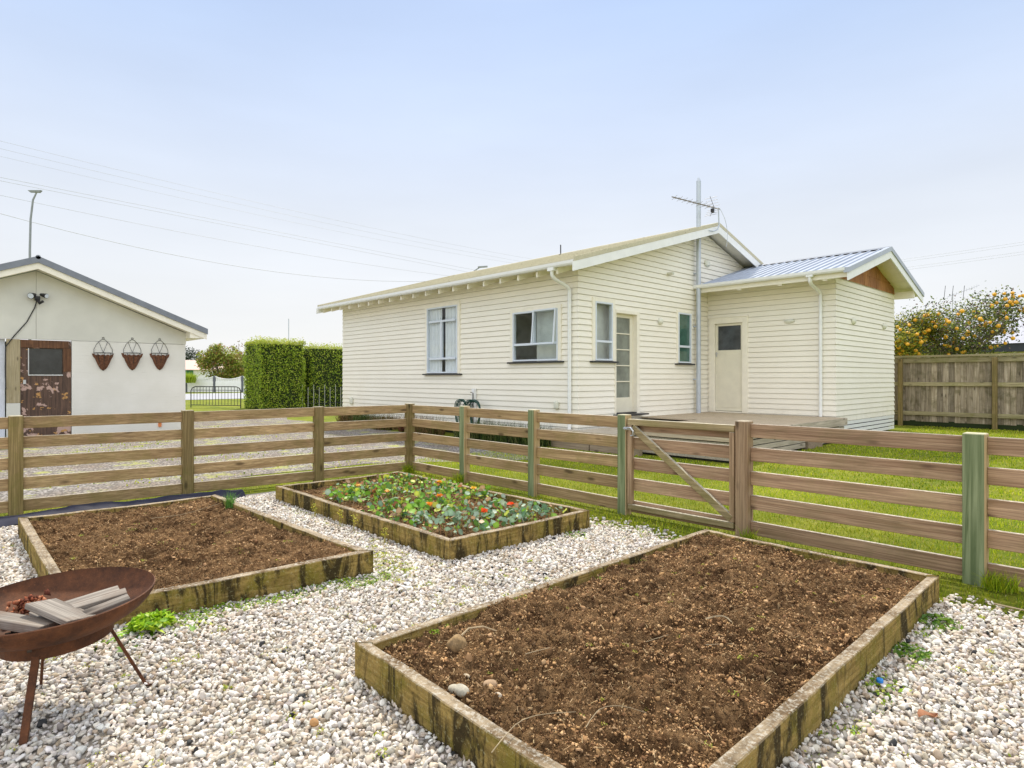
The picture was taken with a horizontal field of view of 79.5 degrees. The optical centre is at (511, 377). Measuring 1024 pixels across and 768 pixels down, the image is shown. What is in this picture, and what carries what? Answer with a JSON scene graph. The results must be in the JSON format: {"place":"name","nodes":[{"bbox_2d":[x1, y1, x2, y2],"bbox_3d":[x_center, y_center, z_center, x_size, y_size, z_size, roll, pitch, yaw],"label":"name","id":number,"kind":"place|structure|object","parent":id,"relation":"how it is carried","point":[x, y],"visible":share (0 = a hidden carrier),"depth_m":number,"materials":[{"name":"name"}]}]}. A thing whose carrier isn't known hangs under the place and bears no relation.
{"place":"outdoors","nodes":[
{"label":"outdoors","id":0,"kind":"place"},
{"bbox_2d":[185,360,234,380],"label":"distant house","id":1,"kind":"structure","parent":0,"point":[189,366],"depth_m":86.28,"materials":[{"name":"white paint"}]},
{"bbox_2d":[0,213,423,281],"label":"power line","id":2,"kind":"object","parent":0,"point":[209,261],"visible":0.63,"depth_m":42.01,"materials":[{"name":"metal"}]},
{"bbox_2d":[185,393,244,399],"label":"road","id":3,"kind":"structure","parent":0,"point":[206,396],"depth_m":44.84,"materials":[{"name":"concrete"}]},
{"bbox_2d":[1,195,445,275],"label":"power line","id":4,"kind":"object","parent":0,"point":[203,236],"visible":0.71,"depth_m":41.51,"materials":[{"name":"metal"}]},
{"bbox_2d":[3,181,464,271],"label":"power line","id":5,"kind":"object","parent":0,"point":[212,222],"visible":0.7,"depth_m":42.02,"materials":[{"name":"metal"}]},
{"bbox_2d":[0,177,472,269],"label":"power line","id":6,"kind":"object","parent":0,"point":[214,219],"visible":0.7,"depth_m":42.01,"materials":[{"name":"metal"}]},
{"bbox_2d":[1,156,508,262],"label":"power line","id":7,"kind":"object","parent":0,"point":[219,206],"visible":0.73,"depth_m":42.05,"materials":[{"name":"metal"}]},
{"bbox_2d":[0,148,520,261],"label":"power line","id":8,"kind":"object","parent":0,"point":[231,202],"visible":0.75,"depth_m":42.72,"materials":[{"name":"metal"}]},
{"bbox_2d":[2,141,522,257],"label":"power line","id":9,"kind":"object","parent":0,"point":[235,197],"visible":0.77,"depth_m":42.90,"materials":[{"name":"metal"}]},
{"bbox_2d":[0,418,527,500],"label":"driveway","id":10,"kind":"structure","parent":0,"point":[65,489],"depth_m":10.65,"materials":[{"name":"grey gravel"}]},
{"bbox_2d":[0,426,366,487],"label":"driveway weeds","id":11,"kind":"object","parent":10,"relation":"on","point":[195,458],"visible":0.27,"depth_m":10.75,"materials":[{"name":"green plant"}]},
{"bbox_2d":[0,392,1023,622],"bbox_3d":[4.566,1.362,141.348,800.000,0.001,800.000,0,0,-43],"label":"ground","id":12,"kind":"structure","parent":0,"point":[199,405],"depth_m":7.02,"materials":[{"name":"green plant"}]},
{"bbox_2d":[28,190,41,339],"bbox_3d":[-24.774,-4.200,31.985,0.666,11.100,0.156,0,0,-4],"label":"street lamp","id":13,"kind":"object","parent":12,"relation":"on","point":[31,212],"visible":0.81,"depth_m":31.95,"materials":[{"name":"grey metal"}]},
{"bbox_2d":[0,255,207,437],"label":"garage","id":14,"kind":"structure","parent":12,"relation":"on","point":[79,313],"depth_m":14.64,"materials":[{"name":"paint"}]},
{"bbox_2d":[0,339,4,437],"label":"vehicle door","id":15,"kind":"structure","parent":14,"relation":"in","point":[2,341],"depth_m":13.76,"materials":[{"name":"white metal"}]},
{"bbox_2d":[5,293,48,388],"bbox_3d":[-10.936,-0.845,13.887,0.780,2.191,0.214,0,0,-43],"label":"floodlight","id":16,"kind":"object","parent":14,"relation":"attached to","point":[34,296],"visible":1,"depth_m":13.93,"materials":[{"name":"black metal"}]},
{"bbox_2d":[20,340,70,435],"bbox_3d":[-10.775,0.241,14.243,0.940,2.218,0.080,0,0,-43],"label":"door","id":17,"kind":"structure","parent":14,"relation":"in","point":[40,395],"depth_m":14.23,"materials":[{"name":"brown wood"}]},
{"bbox_2d":[92,337,113,370],"bbox_3d":[-9.881,-0.586,14.898,0.453,0.822,0.183,0,0,-43],"label":"hanging basket","id":18,"kind":"object","parent":14,"relation":"attached to","point":[103,361],"visible":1,"depth_m":14.89,"materials":[{"name":"black metal"}]},
{"bbox_2d":[121,338,142,369],"bbox_3d":[-9.429,-0.601,15.321,0.478,0.822,0.183,0,0,-43],"label":"hanging basket","id":19,"kind":"object","parent":14,"relation":"attached to","point":[132,361],"visible":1,"depth_m":15.31,"materials":[{"name":"black metal"}]},
{"bbox_2d":[150,338,169,369],"bbox_3d":[-8.984,-0.611,15.738,0.461,0.822,0.183,0,0,-43],"label":"hanging basket","id":20,"kind":"object","parent":14,"relation":"attached to","point":[159,361],"visible":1,"depth_m":15.72,"materials":[{"name":"black metal"}]},
{"bbox_2d":[185,371,198,382],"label":"yellow shrub","id":21,"kind":"object","parent":12,"relation":"on","point":[190,377],"visible":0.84,"depth_m":56.81,"materials":[{"name":"green plant"}]},
{"bbox_2d":[185,346,202,359],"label":"distant tree","id":22,"kind":"object","parent":12,"relation":"on","point":[189,355],"visible":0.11,"depth_m":136.28,"materials":[{"name":"green plant"}]},
{"bbox_2d":[190,386,240,407],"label":"driveway gate","id":23,"kind":"structure","parent":12,"relation":"on","point":[234,390],"depth_m":27.76,"materials":[{"name":"black metal"}]},
{"bbox_2d":[185,376,245,391],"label":"street fence","id":24,"kind":"object","parent":12,"relation":"on","point":[217,381],"visible":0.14,"depth_m":58.03,"materials":[{"name":"white paint"}]},
{"bbox_2d":[194,343,245,380],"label":"round bush tree","id":25,"kind":"object","parent":12,"relation":"on","point":[232,363],"visible":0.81,"depth_m":61.21,"materials":[{"name":"green plant"}]},
{"bbox_2d":[242,335,305,408],"bbox_3d":[-10.770,-0.231,27.903,2.244,3.324,2.140,0,0,-43],"label":"clipped hedge","id":26,"kind":"object","parent":12,"relation":"on","point":[274,375],"visible":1,"depth_m":27.24,"materials":[{"name":"green plant"}]},
{"bbox_2d":[0,403,630,515],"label":"post and rail fence","id":27,"kind":"object","parent":12,"relation":"on","point":[15,463],"visible":0.94,"depth_m":7.07,"materials":[{"name":"brown wood"}]},
{"bbox_2d":[302,384,342,407],"bbox_3d":[-8.696,0.825,28.651,2.300,1.050,0.027,0,0,-43],"label":"picket panel","id":28,"kind":"object","parent":12,"relation":"on","point":[335,402],"visible":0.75,"depth_m":28.63,"materials":[{"name":"metal"}]},
{"bbox_2d":[302,342,343,406],"bbox_3d":[-7.350,-0.150,30.945,6.586,3.172,1.410,0,0,-43],"label":"clipped hedge","id":29,"kind":"object","parent":12,"relation":"on","point":[324,366],"visible":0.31,"depth_m":28.90,"materials":[{"name":"green plant"}]},
{"bbox_2d":[335,415,361,421],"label":"tussock","id":30,"kind":"object","parent":12,"relation":"on","point":[344,418],"visible":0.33,"depth_m":17.81,"materials":[{"name":"green plant"}]},
{"bbox_2d":[350,414,382,420],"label":"tussock","id":31,"kind":"object","parent":12,"relation":"on","point":[362,417],"visible":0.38,"depth_m":17.04,"materials":[{"name":"green plant"}]},
{"bbox_2d":[364,413,401,429],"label":"tussock","id":32,"kind":"object","parent":12,"relation":"on","point":[383,417],"visible":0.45,"depth_m":16.14,"materials":[{"name":"green plant"}]},
{"bbox_2d":[398,463,415,472],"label":"grass tuft","id":33,"kind":"object","parent":12,"relation":"on","point":[407,469],"visible":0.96,"depth_m":8.76,"materials":[{"name":"green plant"}]},
{"bbox_2d":[397,414,424,431],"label":"tussock","id":34,"kind":"object","parent":12,"relation":"on","point":[401,429],"visible":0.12,"depth_m":15.53,"materials":[{"name":"green plant"}]},
{"bbox_2d":[415,415,446,434],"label":"tussock","id":35,"kind":"object","parent":12,"relation":"on","point":[432,431],"visible":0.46,"depth_m":14.64,"materials":[{"name":"green plant"}]},
{"bbox_2d":[450,473,466,482],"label":"grass tuft","id":36,"kind":"object","parent":12,"relation":"on","point":[459,479],"visible":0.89,"depth_m":7.92,"materials":[{"name":"green plant"}]},
{"bbox_2d":[470,389,475,423],"bbox_3d":[-0.926,0.800,14.408,0.163,1.100,0.090,0,0,-43],"label":"hose stand","id":37,"kind":"object","parent":12,"relation":"on","point":[473,392],"visible":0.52,"depth_m":14.40,"materials":[{"name":"white paint"}]},
{"bbox_2d":[454,399,480,422],"bbox_3d":[-1.017,0.880,14.315,0.204,0.776,1.005,0,0,-43],"label":"garden hose","id":38,"kind":"object","parent":37,"relation":"hanging from","point":[469,402],"visible":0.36,"depth_m":14.30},
{"bbox_2d":[446,418,509,439],"bbox_3d":[-0.882,1.102,13.615,1.257,0.496,1.466,0,0,-43],"label":"tussock","id":39,"kind":"object","parent":12,"relation":"on","point":[472,435],"visible":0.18,"depth_m":13.47,"materials":[{"name":"green plant"}]},
{"bbox_2d":[477,419,519,441],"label":"tussock","id":40,"kind":"object","parent":12,"relation":"on","point":[488,437],"visible":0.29,"depth_m":13.21,"materials":[{"name":"green plant"}]},
{"bbox_2d":[493,421,527,443],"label":"tussock","id":41,"kind":"object","parent":12,"relation":"on","point":[508,439],"visible":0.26,"depth_m":12.60,"materials":[{"name":"green plant"}]},
{"bbox_2d":[514,422,569,446],"bbox_3d":[0.443,1.107,12.341,1.311,0.485,1.561,0,0,-43],"label":"tussock","id":42,"kind":"object","parent":12,"relation":"on","point":[543,443],"visible":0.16,"depth_m":12.27,"materials":[{"name":"green plant"}]},
{"bbox_2d":[547,427,641,455],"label":"step deck","id":43,"kind":"structure","parent":12,"relation":"on","point":[598,448],"depth_m":11.70,"materials":[{"name":"wood"}]},
{"bbox_2d":[316,178,923,432],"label":"weatherboard house","id":44,"kind":"structure","parent":12,"relation":"on","point":[698,318],"depth_m":14.36,"materials":[{"name":"beige paint"}]},
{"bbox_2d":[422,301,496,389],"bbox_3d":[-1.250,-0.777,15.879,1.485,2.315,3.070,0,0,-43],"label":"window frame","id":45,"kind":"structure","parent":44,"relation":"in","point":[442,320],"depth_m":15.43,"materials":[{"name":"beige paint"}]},
{"bbox_2d":[507,304,606,363],"bbox_3d":[0.827,-0.717,13.759,1.755,1.715,2.545,0,0,-43],"label":"window frame","id":46,"kind":"structure","parent":44,"relation":"in","point":[523,321],"depth_m":13.10,"materials":[{"name":"beige paint"}]},
{"bbox_2d":[537,296,618,362],"bbox_3d":[1.422,-0.787,13.131,1.135,1.855,1.385,0,0,-43],"label":"window frame","id":47,"kind":"structure","parent":44,"relation":"in","point":[545,320],"depth_m":12.91,"materials":[{"name":"beige paint"}]},
{"bbox_2d":[675,310,694,364],"bbox_3d":[4.152,-0.962,14.820,0.790,1.295,0.115,0,0,-43],"label":"window frame","id":48,"kind":"structure","parent":44,"relation":"in","point":[684,318],"depth_m":14.82,"materials":[{"name":"beige paint"}]},
{"bbox_2d":[672,196,727,245],"bbox_3d":[4.445,-3.800,14.447,2.507,1.100,0.320,0,0,-43],"label":"tv antenna","id":49,"kind":"object","parent":44,"relation":"attached to","point":[712,207],"visible":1,"depth_m":14.77,"materials":[{"name":"grey metal"}]},
{"bbox_2d":[634,412,846,462],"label":"timber deck","id":50,"kind":"structure","parent":12,"relation":"on","point":[768,419],"depth_m":11.84,"materials":[{"name":"brown wood"}]},
{"bbox_2d":[734,524,762,539],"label":"grass tuft","id":51,"kind":"object","parent":12,"relation":"on","point":[747,535],"visible":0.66,"depth_m":5.08,"materials":[{"name":"green plant"}]},
{"bbox_2d":[735,420,1023,587],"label":"post and rail fence","id":52,"kind":"object","parent":12,"relation":"on","point":[973,534],"visible":0.84,"depth_m":4.44,"materials":[{"name":"brown wood"}]},
{"bbox_2d":[623,419,734,531],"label":"farm gate","id":53,"kind":"structure","parent":52,"relation":"attached to","point":[716,500],"depth_m":5.67,"materials":[{"name":"brown wood"}]},
{"bbox_2d":[894,309,952,355],"bbox_3d":[14.353,-0.640,23.047,3.000,3.985,3.042,0,0,-10],"label":"orange tree","id":54,"kind":"object","parent":12,"relation":"on","point":[903,346],"visible":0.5,"depth_m":22.15,"materials":[{"name":"green plant"}]},
{"bbox_2d":[888,353,1023,430],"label":"paling fence","id":55,"kind":"object","parent":12,"relation":"on","point":[969,391],"visible":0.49,"depth_m":16.73,"materials":[{"name":"brown wood"}]},
{"bbox_2d":[894,284,1023,357],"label":"orange tree","id":56,"kind":"object","parent":12,"relation":"on","point":[951,343],"visible":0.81,"depth_m":22.13,"materials":[{"name":"green plant"}]},
{"bbox_2d":[978,565,1023,593],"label":"grass tuft","id":57,"kind":"object","parent":12,"relation":"on","point":[996,583],"visible":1,"depth_m":3.91,"materials":[{"name":"green plant"}]},
{"bbox_2d":[994,603,1023,610],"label":"twig","id":58,"kind":"object","parent":12,"relation":"on","point":[1008,606],"visible":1,"depth_m":3.55,"materials":[{"name":"beige wood"}]},
{"bbox_2d":[0,491,1023,767],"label":"pen ground","id":59,"kind":"structure","parent":0,"point":[830,753],"depth_m":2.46,"materials":[{"name":"white gravel"}]},
{"bbox_2d":[0,567,157,753],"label":"fire bowl","id":60,"kind":"object","parent":59,"relation":"on","point":[137,584],"visible":0.81,"depth_m":2.47,"materials":[{"name":"metal"}]},
{"bbox_2d":[5,589,50,614],"bbox_3d":[-2.015,0.949,2.582,0.171,0.084,0.153,0,0,-43],"label":"rust lump","id":61,"kind":"object","parent":60,"relation":"in","point":[21,603],"visible":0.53,"depth_m":2.56,"materials":[{"name":"metal"}]},
{"bbox_2d":[5,624,60,652],"bbox_3d":[-1.859,1.005,2.487,0.335,0.068,0.347,0,0,-43],"label":"ash","id":62,"kind":"object","parent":60,"relation":"in","point":[28,651],"visible":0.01,"depth_m":2.42,"materials":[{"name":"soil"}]},
{"bbox_2d":[0,611,58,632],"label":"timber offcut","id":63,"kind":"object","parent":62,"relation":"on","point":[15,622],"visible":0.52,"depth_m":2.37,"materials":[{"name":"grey wood"}]},
{"bbox_2d":[29,612,43,617],"bbox_3d":[-1.885,0.965,2.503,0.160,0.020,0.070,2,6,30],"label":"timber offcut","id":64,"kind":"object","parent":62,"relation":"on","point":[33,614],"visible":0.12,"depth_m":2.49,"materials":[{"name":"grey wood"}]},
{"bbox_2d":[94,635,148,658],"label":"broadleaf weed","id":65,"kind":"object","parent":59,"relation":"on","point":[118,648],"visible":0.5,"depth_m":3.06,"materials":[{"name":"green plant"}]},
{"bbox_2d":[0,489,245,526],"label":"weed mat","id":66,"kind":"object","parent":59,"relation":"on","point":[8,520],"visible":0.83,"depth_m":6.15,"materials":[{"name":"black fabric"}]},
{"bbox_2d":[108,608,170,646],"bbox_3d":[-1.930,1.312,3.245,0.345,0.075,0.419,0,0,-17],"label":"broadleaf weed","id":67,"kind":"object","parent":59,"relation":"on","point":[151,633],"visible":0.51,"depth_m":3.19,"materials":[{"name":"green plant"}]},
{"bbox_2d":[125,608,176,631],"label":"leafy weed","id":68,"kind":"object","parent":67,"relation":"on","point":[153,620],"visible":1,"depth_m":3.24,"materials":[{"name":"green plant"}]},
{"bbox_2d":[18,494,372,624],"bbox_3d":[-2.563,1.272,4.694,1.686,0.224,2.931,0,0,-43],"label":"raised bed","id":69,"kind":"object","parent":59,"relation":"on","point":[198,568],"visible":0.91,"depth_m":4.35,"materials":[{"name":"soil"}]},
{"bbox_2d":[222,492,237,508],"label":"chive clump","id":70,"kind":"object","parent":69,"relation":"on","point":[229,504],"visible":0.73,"depth_m":5.79,"materials":[{"name":"green plant"}]},
{"bbox_2d":[169,613,223,634],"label":"broadleaf weed","id":71,"kind":"object","parent":59,"relation":"on","point":[191,628],"visible":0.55,"depth_m":3.33,"materials":[{"name":"green plant"}]},
{"bbox_2d":[310,718,318,726],"bbox_3d":[-0.759,1.320,2.359,0.034,0.027,0.046,0,0,-43],"label":"gravel pebble","id":72,"kind":"object","parent":59,"relation":"on","point":[314,722],"visible":1,"depth_m":2.35,"materials":[{"name":"stone"}]},
{"bbox_2d":[292,582,338,596],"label":"leafy weed","id":73,"kind":"object","parent":59,"relation":"on","point":[316,587],"visible":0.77,"depth_m":3.90,"materials":[{"name":"green plant"}]},
{"bbox_2d":[344,573,380,587],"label":"leafy weed","id":74,"kind":"object","parent":59,"relation":"on","point":[363,580],"visible":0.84,"depth_m":4.04,"materials":[{"name":"green plant"}]},
{"bbox_2d":[276,471,589,561],"bbox_3d":[-0.939,1.279,6.141,1.576,0.210,3.161,0,0,-43],"label":"raised bed","id":75,"kind":"object","parent":59,"relation":"on","point":[418,537],"visible":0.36,"depth_m":5.31,"materials":[{"name":"brown wood"}]},
{"bbox_2d":[323,472,566,536],"bbox_3d":[-0.848,1.181,6.048,1.542,0.158,2.881,0,0,-43],"label":"leafy ground cover","id":76,"kind":"object","parent":75,"relation":"on","point":[445,488],"visible":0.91,"depth_m":5.77,"materials":[{"name":"green plant"}]},
{"bbox_2d":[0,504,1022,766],"bbox_3d":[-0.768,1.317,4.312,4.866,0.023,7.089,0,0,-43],"label":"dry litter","id":77,"kind":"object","parent":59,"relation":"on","point":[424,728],"visible":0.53,"depth_m":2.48,"materials":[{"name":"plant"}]},
{"bbox_2d":[2,509,1023,767],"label":"scattered weeds","id":78,"kind":"object","parent":59,"relation":"on","point":[228,605],"visible":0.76,"depth_m":3.52,"materials":[{"name":"green plant"}]},
{"bbox_2d":[565,531,586,538],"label":"leafy weed","id":79,"kind":"object","parent":59,"relation":"on","point":[575,533],"visible":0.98,"depth_m":5.20,"materials":[{"name":"green plant"}]},
{"bbox_2d":[355,529,938,767],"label":"raised bed","id":80,"kind":"object","parent":59,"relation":"on","point":[820,653],"visible":1,"depth_m":2.68,"materials":[{"name":"soil"}]},
{"bbox_2d":[448,684,455,693],"bbox_3d":[-0.226,1.231,2.433,0.048,0.036,0.058,0,0,-43],"label":"garden stone","id":81,"kind":"object","parent":80,"relation":"on","point":[451,688],"visible":0.44,"depth_m":2.42,"materials":[{"name":"grey stone"}]},
{"bbox_2d":[454,684,468,697],"bbox_3d":[-0.193,1.199,2.362,0.049,0.043,0.080,0,0,-43],"label":"garden stone","id":82,"kind":"object","parent":80,"relation":"on","point":[460,690],"visible":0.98,"depth_m":2.34,"materials":[{"name":"grey stone"}]},
{"bbox_2d":[446,626,496,653],"bbox_3d":[-0.189,1.195,2.836,0.240,0.097,0.091,0,0,-43],"label":"dried bulb","id":83,"kind":"object","parent":80,"relation":"on","point":[456,643],"visible":0.89,"depth_m":2.76,"materials":[{"name":"beige plant"}]},
{"bbox_2d":[483,679,496,686],"bbox_3d":[-0.086,1.188,2.386,0.058,0.034,0.043,0,0,-10],"label":"garden stone","id":84,"kind":"object","parent":80,"relation":"on","point":[493,682],"visible":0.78,"depth_m":2.38,"materials":[{"name":"beige stone"}]},
{"bbox_2d":[491,711,575,752],"bbox_3d":[0.063,1.175,2.084,0.382,0.023,0.058,0,0,-40],"label":"twig","id":85,"kind":"object","parent":80,"relation":"on","point":[522,720],"visible":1,"depth_m":2.09,"materials":[{"name":"brown wood"}]},
{"bbox_2d":[586,705,645,726],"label":"twig","id":86,"kind":"object","parent":80,"relation":"on","point":[610,706],"visible":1,"depth_m":2.20,"materials":[{"name":"beige wood"}]},
{"bbox_2d":[705,615,731,622],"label":"twig","id":87,"kind":"object","parent":80,"relation":"on","point":[711,617],"visible":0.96,"depth_m":3.06,"materials":[{"name":"beige wood"}]},
{"bbox_2d":[876,677,883,682],"bbox_3d":[1.601,1.315,2.679,0.028,0.014,0.028,0,0,-43],"label":"bottle cap","id":88,"kind":"object","parent":59,"relation":"on","point":[879,680],"visible":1,"depth_m":2.67,"materials":[{"name":"blue plastic"}]},
{"bbox_2d":[861,672,912,698],"bbox_3d":[1.599,1.330,2.669,0.234,0.046,0.232,0,0,12],"label":"leafy weed","id":89,"kind":"object","parent":59,"relation":"on","point":[883,690],"visible":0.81,"depth_m":2.65,"materials":[{"name":"green plant"}]},
{"bbox_2d":[889,641,932,660],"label":"leafy weed","id":90,"kind":"object","parent":59,"relation":"on","point":[922,655],"visible":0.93,"depth_m":2.97,"materials":[{"name":"green plant"}]},
{"bbox_2d":[917,709,937,717],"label":"dry leaf","id":91,"kind":"object","parent":59,"relation":"on","point":[921,712],"visible":1,"depth_m":2.39,"materials":[{"name":"orange plant"}]},
{"bbox_2d":[918,612,962,630],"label":"leafy weed","id":92,"kind":"object","parent":59,"relation":"on","point":[924,617],"visible":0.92,"depth_m":3.34,"materials":[{"name":"green plant"}]},
{"bbox_2d":[980,678,1023,686],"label":"twig","id":93,"kind":"object","parent":59,"relation":"on","point":[1001,683],"visible":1,"depth_m":2.65,"materials":[{"name":"beige wood"}]},
{"bbox_2d":[0,0,1023,359],"label":"sky","id":94,"kind":"structure","parent":0,"point":[527,129],"materials":[{"name":"blue"}]},
{"bbox_2d":[546,426,1023,501],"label":"lawn grass","id":95,"kind":"structure","parent":0,"point":[1001,491],"depth_m":10.07,"materials":[{"name":"green plant"}]},
{"bbox_2d":[894,313,1023,357],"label":"neighbour house","id":96,"kind":"structure","parent":0,"point":[1015,346],"depth_m":27.07,"materials":[{"name":"beige paint"}]},
{"bbox_2d":[944,285,978,330],"bbox_3d":[20.466,-2.853,28.055,1.639,2.807,0.144,0,0,1],"label":"tv antenna","id":97,"kind":"object","parent":96,"relation":"attached to","point":[956,294],"visible":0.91,"depth_m":28.05,"materials":[{"name":"metal"}]},
{"bbox_2d":[901,242,1019,259],"bbox_3d":[29.602,-7.916,33.781,0.016,0.448,35.814,0,0,-33],"label":"power line","id":98,"kind":"object","parent":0,"point":[959,251],"visible":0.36,"depth_m":37.37,"materials":[{"name":"metal"}]},
{"bbox_2d":[904,244,1023,261],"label":"power line","id":99,"kind":"object","parent":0,"point":[962,253],"visible":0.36,"depth_m":37.37,"materials":[{"name":"metal"}]},
{"bbox_2d":[908,254,1022,269],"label":"power line","id":100,"kind":"object","parent":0,"point":[969,261],"visible":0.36,"depth_m":37.01,"materials":[{"name":"metal"}]},
{"bbox_3d":[-1.696,0.965,2.483,0.180,0.030,0.060,0,0,10],"label":"timber offcut","id":101,"kind":"object","parent":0,"visible":0},
{"bbox_2d":[24,598,95,624],"bbox_3d":[-1.790,0.928,2.443,0.270,0.022,0.115,7,-5,24],"label":"timber offcut","id":102,"kind":"object","parent":101,"relation":"on","point":[58,611],"visible":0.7,"depth_m":2.42,"materials":[{"name":"grey wood"}]},
{"bbox_2d":[64,586,118,603],"bbox_3d":[-1.766,0.930,2.578,0.210,0.032,0.070,-10,10,-40],"label":"timber offcut","id":103,"kind":"object","parent":102,"relation":"on","point":[94,594],"visible":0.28,"depth_m":2.59,"materials":[{"name":"grey wood"}]},
{"bbox_2d":[71,588,126,609],"bbox_3d":[-1.710,0.928,2.548,0.200,0.034,0.060,-10,12,-38],"label":"timber offcut","id":104,"kind":"object","parent":102,"relation":"on","point":[85,604],"visible":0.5,"depth_m":2.54,"materials":[{"name":"grey wood"}]},
{"bbox_2d":[82,594,130,614],"bbox_3d":[-1.641,0.925,2.493,0.160,0.020,0.050,-16,19,-41],"label":"timber offcut","id":105,"kind":"object","parent":102,"relation":"on","point":[109,604],"visible":0.68,"depth_m":2.49,"materials":[{"name":"grey wood"}]}
]}

